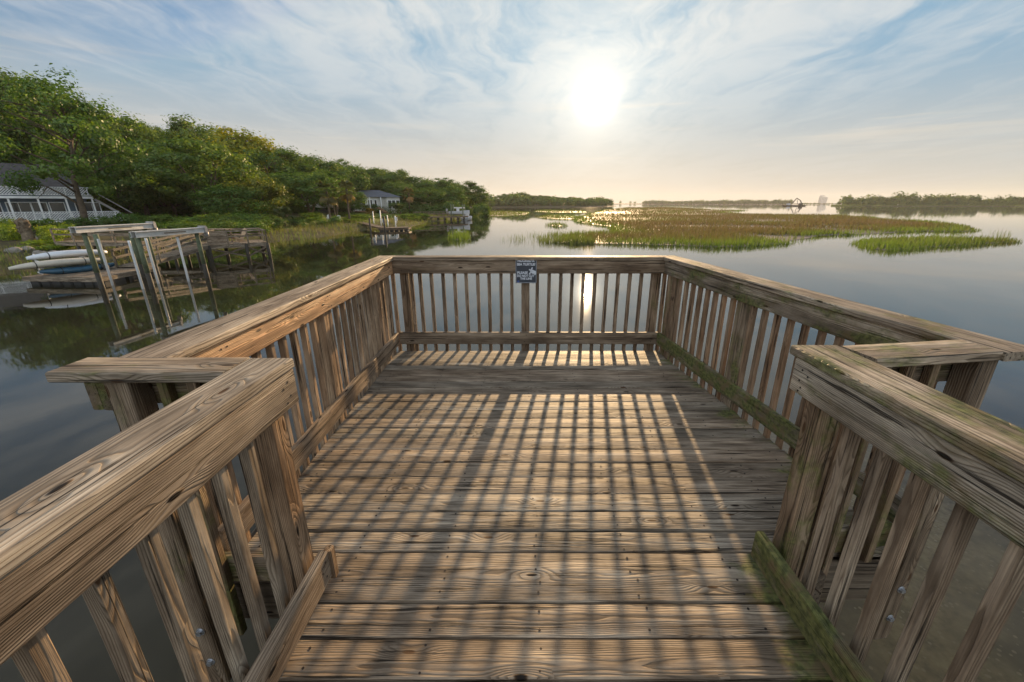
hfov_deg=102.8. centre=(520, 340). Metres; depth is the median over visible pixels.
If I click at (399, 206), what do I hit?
shrub
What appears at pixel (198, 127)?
tree
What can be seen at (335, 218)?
shrub
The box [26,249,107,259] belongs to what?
kayak
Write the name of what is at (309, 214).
shrub
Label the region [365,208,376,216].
shrub
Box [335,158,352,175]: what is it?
pine tree
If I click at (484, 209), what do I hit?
shrub
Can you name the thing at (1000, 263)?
water
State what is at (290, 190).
tree
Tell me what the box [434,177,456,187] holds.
pine tree
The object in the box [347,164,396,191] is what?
tree
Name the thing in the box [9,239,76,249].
shrub
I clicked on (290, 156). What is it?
tree
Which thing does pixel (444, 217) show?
long pier
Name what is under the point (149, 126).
tree
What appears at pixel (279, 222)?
shrub
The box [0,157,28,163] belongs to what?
tree
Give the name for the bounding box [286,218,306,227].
shrub
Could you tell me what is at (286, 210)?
palm tree
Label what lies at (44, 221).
shrub
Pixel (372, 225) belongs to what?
brown ramp
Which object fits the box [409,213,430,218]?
shrub
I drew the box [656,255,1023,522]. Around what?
deck railing
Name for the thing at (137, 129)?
tree
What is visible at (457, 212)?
motor boat
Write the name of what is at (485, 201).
tree
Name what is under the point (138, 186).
tree
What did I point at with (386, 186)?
tree
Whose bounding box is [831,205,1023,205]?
island grass
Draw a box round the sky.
[0,0,1023,202]
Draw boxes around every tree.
[0,63,147,224]
[0,66,76,163]
[0,68,68,163]
[0,125,45,163]
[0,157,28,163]
[14,106,141,189]
[55,118,188,206]
[57,155,165,214]
[61,171,89,201]
[76,165,199,215]
[99,133,267,214]
[108,120,159,148]
[112,144,191,212]
[135,175,200,215]
[138,119,161,133]
[143,123,202,173]
[158,112,217,176]
[173,178,246,213]
[178,183,277,218]
[189,121,230,176]
[195,124,282,176]
[203,171,272,213]
[209,174,298,216]
[232,146,318,194]
[251,187,301,215]
[259,168,348,212]
[265,177,316,217]
[271,150,345,177]
[272,206,298,225]
[309,168,355,215]
[312,180,336,218]
[325,159,370,191]
[328,192,339,215]
[334,190,368,212]
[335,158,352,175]
[335,179,358,218]
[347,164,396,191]
[355,168,416,188]
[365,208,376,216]
[378,180,412,202]
[386,187,428,208]
[389,174,445,198]
[401,186,413,212]
[406,186,449,207]
[414,178,462,210]
[430,185,470,208]
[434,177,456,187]
[456,194,480,210]
[459,180,489,209]
[467,193,488,205]
[486,199,494,207]
[493,194,508,204]
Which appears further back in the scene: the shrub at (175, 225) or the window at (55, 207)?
the window at (55, 207)
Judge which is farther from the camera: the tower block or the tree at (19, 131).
the tower block
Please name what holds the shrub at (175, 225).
on the land
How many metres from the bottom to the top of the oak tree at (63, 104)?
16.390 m
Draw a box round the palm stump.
[14,217,35,241]
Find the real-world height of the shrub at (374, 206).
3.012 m
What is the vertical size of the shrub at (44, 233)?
1.783 m
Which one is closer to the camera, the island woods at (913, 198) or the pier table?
the pier table
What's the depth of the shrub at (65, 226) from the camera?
34.97 m
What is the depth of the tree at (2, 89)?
59.34 m
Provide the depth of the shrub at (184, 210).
67.96 m
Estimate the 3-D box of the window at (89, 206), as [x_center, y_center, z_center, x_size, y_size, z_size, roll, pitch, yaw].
[-52.966,-16.026,50.148,0.060,1.950,2.200,17,25,41]
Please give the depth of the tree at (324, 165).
97.84 m
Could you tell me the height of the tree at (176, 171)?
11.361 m
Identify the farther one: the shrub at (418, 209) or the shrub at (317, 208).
the shrub at (418, 209)
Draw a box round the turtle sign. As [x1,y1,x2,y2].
[516,260,536,282]
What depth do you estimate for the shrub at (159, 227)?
42.63 m
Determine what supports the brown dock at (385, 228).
in the water
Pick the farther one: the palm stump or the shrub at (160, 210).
the shrub at (160, 210)
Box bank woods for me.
[468,192,613,206]
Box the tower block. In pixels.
[818,195,827,202]
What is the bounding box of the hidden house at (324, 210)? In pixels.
[302,199,332,212]
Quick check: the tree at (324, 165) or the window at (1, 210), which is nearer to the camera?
the window at (1, 210)
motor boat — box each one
[446,208,469,214]
[460,214,471,219]
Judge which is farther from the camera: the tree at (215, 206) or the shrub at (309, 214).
the shrub at (309, 214)
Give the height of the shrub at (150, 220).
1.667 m
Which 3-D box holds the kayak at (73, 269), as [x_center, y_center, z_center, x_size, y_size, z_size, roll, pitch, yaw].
[-23.550,-3.888,21.854,0.740,0.416,3.100,11,21,19]
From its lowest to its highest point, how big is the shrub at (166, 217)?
2.163 m
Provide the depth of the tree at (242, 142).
80.83 m
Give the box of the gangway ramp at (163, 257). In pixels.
[110,229,215,267]
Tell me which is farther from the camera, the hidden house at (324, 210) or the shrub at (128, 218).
the hidden house at (324, 210)
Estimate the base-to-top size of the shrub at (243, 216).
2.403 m
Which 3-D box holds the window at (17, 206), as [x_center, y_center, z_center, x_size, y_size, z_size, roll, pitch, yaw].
[-56.802,-14.725,46.415,0.060,2.030,1.900,17,25,41]
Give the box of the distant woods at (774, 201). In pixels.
[642,198,793,203]
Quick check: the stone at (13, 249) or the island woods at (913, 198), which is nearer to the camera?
the stone at (13, 249)
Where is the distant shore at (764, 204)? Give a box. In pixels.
[740,204,791,204]
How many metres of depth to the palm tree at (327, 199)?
66.28 m
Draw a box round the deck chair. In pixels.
[232,228,246,241]
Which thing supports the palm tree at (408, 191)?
on the land
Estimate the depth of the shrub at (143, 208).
62.39 m
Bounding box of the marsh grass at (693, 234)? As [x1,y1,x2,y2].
[448,207,1022,250]
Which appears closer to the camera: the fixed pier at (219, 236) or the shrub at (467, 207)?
the fixed pier at (219, 236)
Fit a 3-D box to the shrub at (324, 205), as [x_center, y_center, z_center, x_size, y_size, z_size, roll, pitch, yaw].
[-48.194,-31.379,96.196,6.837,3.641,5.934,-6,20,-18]
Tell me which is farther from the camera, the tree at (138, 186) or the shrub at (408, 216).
the shrub at (408, 216)
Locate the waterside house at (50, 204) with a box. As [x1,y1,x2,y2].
[0,163,131,222]
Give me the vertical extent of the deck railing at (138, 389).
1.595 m
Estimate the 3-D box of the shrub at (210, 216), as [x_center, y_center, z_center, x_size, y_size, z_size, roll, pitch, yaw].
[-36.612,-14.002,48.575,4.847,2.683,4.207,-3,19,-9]
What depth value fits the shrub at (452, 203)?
120.03 m
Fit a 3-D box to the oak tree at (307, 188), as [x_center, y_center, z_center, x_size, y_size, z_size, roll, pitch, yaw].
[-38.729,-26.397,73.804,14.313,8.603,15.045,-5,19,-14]
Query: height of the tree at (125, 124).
16.069 m
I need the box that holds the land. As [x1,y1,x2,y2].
[0,203,612,308]
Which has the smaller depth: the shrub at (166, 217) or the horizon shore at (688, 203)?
the shrub at (166, 217)
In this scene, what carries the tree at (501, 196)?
on the land
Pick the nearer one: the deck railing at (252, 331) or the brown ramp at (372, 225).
the deck railing at (252, 331)
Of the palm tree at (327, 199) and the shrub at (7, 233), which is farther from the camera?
the palm tree at (327, 199)
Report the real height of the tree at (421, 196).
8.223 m
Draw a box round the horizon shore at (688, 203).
[614,203,836,203]
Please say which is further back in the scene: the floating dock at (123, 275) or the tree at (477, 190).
the tree at (477, 190)
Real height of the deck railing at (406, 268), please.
1.356 m
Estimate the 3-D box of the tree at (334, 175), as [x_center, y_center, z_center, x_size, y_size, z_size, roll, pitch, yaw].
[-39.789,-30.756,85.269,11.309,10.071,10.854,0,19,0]
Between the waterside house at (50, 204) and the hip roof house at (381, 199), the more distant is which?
the hip roof house at (381, 199)
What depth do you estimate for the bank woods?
432.50 m
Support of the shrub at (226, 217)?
on the land
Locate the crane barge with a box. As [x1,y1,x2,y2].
[783,198,805,205]
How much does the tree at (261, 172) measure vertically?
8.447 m
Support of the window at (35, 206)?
in the waterside house at (50, 204)
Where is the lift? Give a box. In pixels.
[68,221,217,326]
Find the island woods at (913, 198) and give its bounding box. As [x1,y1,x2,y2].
[837,191,1023,204]
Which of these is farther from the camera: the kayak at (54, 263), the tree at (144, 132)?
the tree at (144, 132)
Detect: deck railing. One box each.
[0,358,338,681]
[45,357,269,681]
[84,256,399,551]
[391,255,666,350]
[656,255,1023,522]
[751,345,1023,681]
[797,339,1002,639]
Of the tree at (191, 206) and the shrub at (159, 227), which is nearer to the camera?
the shrub at (159, 227)
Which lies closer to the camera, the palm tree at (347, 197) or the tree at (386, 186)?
the palm tree at (347, 197)
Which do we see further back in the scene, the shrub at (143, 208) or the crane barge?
the crane barge
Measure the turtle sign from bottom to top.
0.269 m
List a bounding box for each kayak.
[8,258,100,269]
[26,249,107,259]
[39,263,114,273]
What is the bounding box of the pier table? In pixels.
[208,228,232,241]
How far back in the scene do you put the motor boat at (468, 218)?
98.20 m
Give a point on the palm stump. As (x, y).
(23, 227)
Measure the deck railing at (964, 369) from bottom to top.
1.595 m
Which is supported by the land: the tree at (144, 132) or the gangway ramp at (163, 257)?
the tree at (144, 132)
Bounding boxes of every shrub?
[0,216,15,232]
[0,223,21,240]
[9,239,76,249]
[29,218,64,233]
[33,224,69,240]
[53,222,74,237]
[56,215,90,226]
[81,214,119,225]
[103,208,156,216]
[107,212,143,224]
[115,206,165,213]
[130,220,176,231]
[131,206,174,216]
[132,214,165,222]
[141,212,179,228]
[157,205,200,214]
[158,219,204,233]
[173,215,211,227]
[193,211,224,222]
[198,219,244,235]
[204,211,243,227]
[228,211,261,221]
[230,219,272,234]
[245,214,274,228]
[261,212,288,230]
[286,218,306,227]
[296,211,323,220]
[299,206,322,213]
[305,216,328,224]
[310,202,331,209]
[328,214,342,223]
[330,211,354,215]
[331,202,354,211]
[342,218,363,222]
[343,213,370,219]
[364,204,385,212]
[383,200,408,213]
[391,203,406,214]
[398,213,420,220]
[401,202,416,212]
[407,205,425,213]
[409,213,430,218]
[424,205,443,214]
[433,202,449,214]
[441,200,461,210]
[454,205,471,215]
[472,201,491,216]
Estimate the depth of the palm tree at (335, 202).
74.70 m
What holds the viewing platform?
in the water
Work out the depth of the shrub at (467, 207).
124.90 m
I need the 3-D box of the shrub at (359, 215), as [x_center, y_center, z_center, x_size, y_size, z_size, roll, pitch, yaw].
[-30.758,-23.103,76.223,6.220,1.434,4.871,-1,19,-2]
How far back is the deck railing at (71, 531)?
1.04 m
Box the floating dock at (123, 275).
[22,233,160,311]
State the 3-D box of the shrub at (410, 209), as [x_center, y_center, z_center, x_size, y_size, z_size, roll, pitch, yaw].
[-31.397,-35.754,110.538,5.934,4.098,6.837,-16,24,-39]
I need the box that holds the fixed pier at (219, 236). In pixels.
[49,228,275,287]
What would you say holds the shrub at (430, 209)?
on the land
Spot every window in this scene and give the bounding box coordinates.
[0,204,5,218]
[4,202,36,220]
[30,202,49,213]
[48,202,67,213]
[74,202,102,218]
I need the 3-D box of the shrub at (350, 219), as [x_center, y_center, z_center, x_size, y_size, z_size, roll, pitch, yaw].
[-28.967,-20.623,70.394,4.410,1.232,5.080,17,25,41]
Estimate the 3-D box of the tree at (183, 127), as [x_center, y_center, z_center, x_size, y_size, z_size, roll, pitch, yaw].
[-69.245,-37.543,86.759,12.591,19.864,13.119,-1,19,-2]
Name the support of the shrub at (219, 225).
on the land
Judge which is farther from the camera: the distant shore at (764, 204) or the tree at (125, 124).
the distant shore at (764, 204)
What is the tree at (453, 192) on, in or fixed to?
on the land
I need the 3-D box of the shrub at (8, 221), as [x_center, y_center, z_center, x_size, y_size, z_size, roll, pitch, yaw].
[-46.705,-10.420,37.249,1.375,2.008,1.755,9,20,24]
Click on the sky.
(638, 101)
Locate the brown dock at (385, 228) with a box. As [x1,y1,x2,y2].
[368,210,410,231]
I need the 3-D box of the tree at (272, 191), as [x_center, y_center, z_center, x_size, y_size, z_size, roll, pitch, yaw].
[-39.139,-20.525,59.948,11.697,7.149,9.855,-8,20,-23]
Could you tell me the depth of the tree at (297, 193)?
72.73 m
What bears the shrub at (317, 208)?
on the land
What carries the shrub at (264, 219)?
on the land
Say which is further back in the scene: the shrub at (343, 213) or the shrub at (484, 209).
the shrub at (484, 209)
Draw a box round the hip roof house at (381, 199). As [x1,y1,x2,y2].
[345,190,399,213]
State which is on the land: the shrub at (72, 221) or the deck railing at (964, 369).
the shrub at (72, 221)
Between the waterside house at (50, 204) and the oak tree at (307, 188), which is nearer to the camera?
the waterside house at (50, 204)
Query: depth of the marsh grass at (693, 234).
58.56 m
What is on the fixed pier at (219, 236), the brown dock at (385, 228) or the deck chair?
the deck chair
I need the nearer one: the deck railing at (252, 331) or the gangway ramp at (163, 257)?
the deck railing at (252, 331)
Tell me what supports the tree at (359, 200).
on the land
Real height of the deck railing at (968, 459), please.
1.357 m
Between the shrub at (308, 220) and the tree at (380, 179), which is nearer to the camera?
the shrub at (308, 220)
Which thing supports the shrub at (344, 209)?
on the land
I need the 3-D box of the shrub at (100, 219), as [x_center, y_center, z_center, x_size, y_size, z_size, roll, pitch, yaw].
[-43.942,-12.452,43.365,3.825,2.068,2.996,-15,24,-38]
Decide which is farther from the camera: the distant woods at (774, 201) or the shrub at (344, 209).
the distant woods at (774, 201)
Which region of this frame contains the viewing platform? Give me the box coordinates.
[234,351,883,681]
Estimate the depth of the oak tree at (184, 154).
55.10 m
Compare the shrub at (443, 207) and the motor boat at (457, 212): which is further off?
the shrub at (443, 207)
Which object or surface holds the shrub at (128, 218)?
on the land
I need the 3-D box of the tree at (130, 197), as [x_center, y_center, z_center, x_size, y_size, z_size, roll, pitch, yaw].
[-56.245,-21.668,57.682,11.273,9.126,13.006,4,19,12]
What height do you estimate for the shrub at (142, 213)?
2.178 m
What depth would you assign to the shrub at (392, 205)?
106.56 m
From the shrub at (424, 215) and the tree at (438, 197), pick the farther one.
the tree at (438, 197)
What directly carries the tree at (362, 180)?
on the land
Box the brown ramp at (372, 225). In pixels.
[353,221,383,227]
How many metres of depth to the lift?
20.18 m
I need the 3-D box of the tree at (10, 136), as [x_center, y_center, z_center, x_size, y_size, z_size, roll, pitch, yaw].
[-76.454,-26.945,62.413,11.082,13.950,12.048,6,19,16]
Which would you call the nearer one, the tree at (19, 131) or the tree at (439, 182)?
the tree at (19, 131)
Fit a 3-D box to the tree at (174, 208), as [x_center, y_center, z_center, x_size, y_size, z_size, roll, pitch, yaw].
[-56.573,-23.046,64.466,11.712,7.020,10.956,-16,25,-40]
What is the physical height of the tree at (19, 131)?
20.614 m
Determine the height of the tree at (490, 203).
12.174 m
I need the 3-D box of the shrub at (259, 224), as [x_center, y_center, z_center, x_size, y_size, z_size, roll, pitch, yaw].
[-30.762,-12.836,46.414,3.846,1.975,4.910,8,20,22]
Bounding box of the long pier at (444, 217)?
[413,204,467,220]
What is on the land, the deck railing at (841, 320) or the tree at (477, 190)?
the tree at (477, 190)
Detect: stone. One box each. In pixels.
[7,247,22,252]
[21,246,34,251]
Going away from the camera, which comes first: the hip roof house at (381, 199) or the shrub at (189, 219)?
the shrub at (189, 219)
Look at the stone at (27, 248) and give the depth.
28.84 m
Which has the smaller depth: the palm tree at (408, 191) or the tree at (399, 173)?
the palm tree at (408, 191)
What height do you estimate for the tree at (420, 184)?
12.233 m
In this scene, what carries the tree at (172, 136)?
on the land

